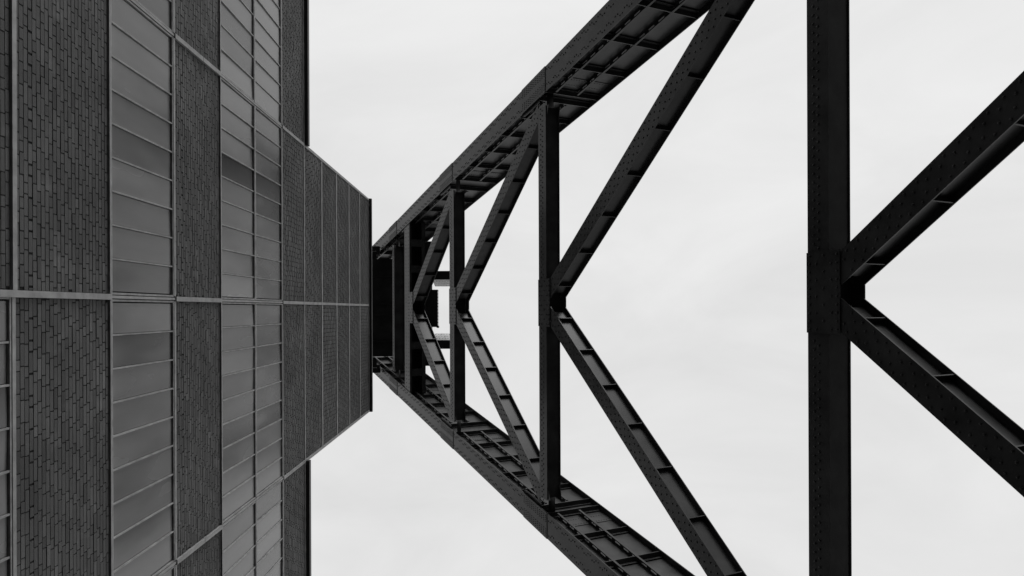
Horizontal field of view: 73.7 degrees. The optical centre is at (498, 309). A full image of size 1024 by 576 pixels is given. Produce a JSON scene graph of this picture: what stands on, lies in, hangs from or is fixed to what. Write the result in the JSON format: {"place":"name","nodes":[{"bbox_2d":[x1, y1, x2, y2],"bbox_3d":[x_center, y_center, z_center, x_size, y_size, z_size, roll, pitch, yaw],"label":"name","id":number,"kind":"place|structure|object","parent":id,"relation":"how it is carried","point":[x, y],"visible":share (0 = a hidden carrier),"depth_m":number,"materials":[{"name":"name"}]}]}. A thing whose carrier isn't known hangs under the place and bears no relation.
{"place":"outdoors","nodes":[
{"label":"outdoors","id":0,"kind":"place"},
{"bbox_2d":[0,0,372,575],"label":"brick building","id":1,"kind":"structure","parent":0,"point":[186,356],"depth_m":11.51,"materials":[{"name":"brick"}]},
{"bbox_2d":[0,297,12,575],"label":"window","id":2,"kind":"structure","parent":1,"relation":"in","point":[5,305],"depth_m":7.69,"materials":[{"name":"glass"}]},
{"bbox_2d":[110,0,173,296],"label":"window","id":3,"kind":"structure","parent":1,"relation":"in","point":[141,51],"depth_m":10.63,"materials":[{"name":"glass"}]},
{"bbox_2d":[111,299,174,575],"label":"window","id":4,"kind":"structure","parent":1,"relation":"in","point":[143,457],"depth_m":10.65,"materials":[{"name":"glass"}]},
{"bbox_2d":[135,0,172,32],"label":"window","id":5,"kind":"structure","parent":1,"relation":"in","point":[162,10],"depth_m":11.29,"materials":[{"name":"glass"}]},
{"bbox_2d":[161,565,174,575],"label":"window","id":6,"kind":"structure","parent":1,"relation":"in","point":[171,572],"depth_m":11.52,"materials":[{"name":"glass"}]},
{"bbox_2d":[218,302,255,522],"bbox_3d":[-5.547,2.072,14.573,0.070,1.892,4.432,0,-90,0],"label":"window","id":7,"kind":"structure","parent":1,"relation":"in","point":[238,367],"depth_m":14.57,"materials":[{"name":"glass"}]},
{"bbox_2d":[221,0,253,100],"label":"window","id":8,"kind":"structure","parent":1,"relation":"in","point":[237,16],"depth_m":14.66,"materials":[{"name":"glass"}]},
{"bbox_2d":[221,77,254,299],"bbox_3d":[-5.565,-2.428,14.573,0.070,1.892,4.432,0,-90,0],"label":"window","id":9,"kind":"structure","parent":1,"relation":"in","point":[237,112],"depth_m":14.57,"materials":[{"name":"glass"}]},
{"bbox_2d":[223,501,255,575],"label":"window","id":10,"kind":"structure","parent":1,"relation":"in","point":[239,534],"depth_m":14.70,"materials":[{"name":"glass"}]},
{"bbox_2d":[254,0,280,123],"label":"window","id":11,"kind":"structure","parent":1,"relation":"in","point":[267,13],"depth_m":16.56,"materials":[{"name":"glass"}]},
{"bbox_2d":[254,105,281,300],"bbox_3d":[-5.563,-2.428,16.481,0.074,1.923,4.432,0,-90,0],"label":"window","id":12,"kind":"structure","parent":1,"relation":"in","point":[268,163],"depth_m":16.48,"materials":[{"name":"glass"}]},
{"bbox_2d":[255,303,282,497],"bbox_3d":[-5.545,2.072,16.481,0.074,1.923,4.432,0,-90,0],"label":"window","id":13,"kind":"structure","parent":1,"relation":"in","point":[269,413],"depth_m":16.48,"materials":[{"name":"glass"}]},
{"bbox_2d":[256,480,282,575],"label":"window","id":14,"kind":"structure","parent":1,"relation":"in","point":[269,507],"depth_m":16.57,"materials":[{"name":"glass"}]},
{"bbox_2d":[309,0,1023,575],"label":"sky","id":15,"kind":"structure","parent":0,"point":[693,299],"materials":[{"name":"white"}]},
{"label":"ground","id":16,"kind":"structure","parent":0,"visible":0},
{"bbox_2d":[372,0,1023,575],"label":"pithead frame","id":17,"kind":"object","parent":16,"relation":"on","point":[608,46],"visible":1,"depth_m":19.58,"materials":[{"name":"black metal"}]}
]}

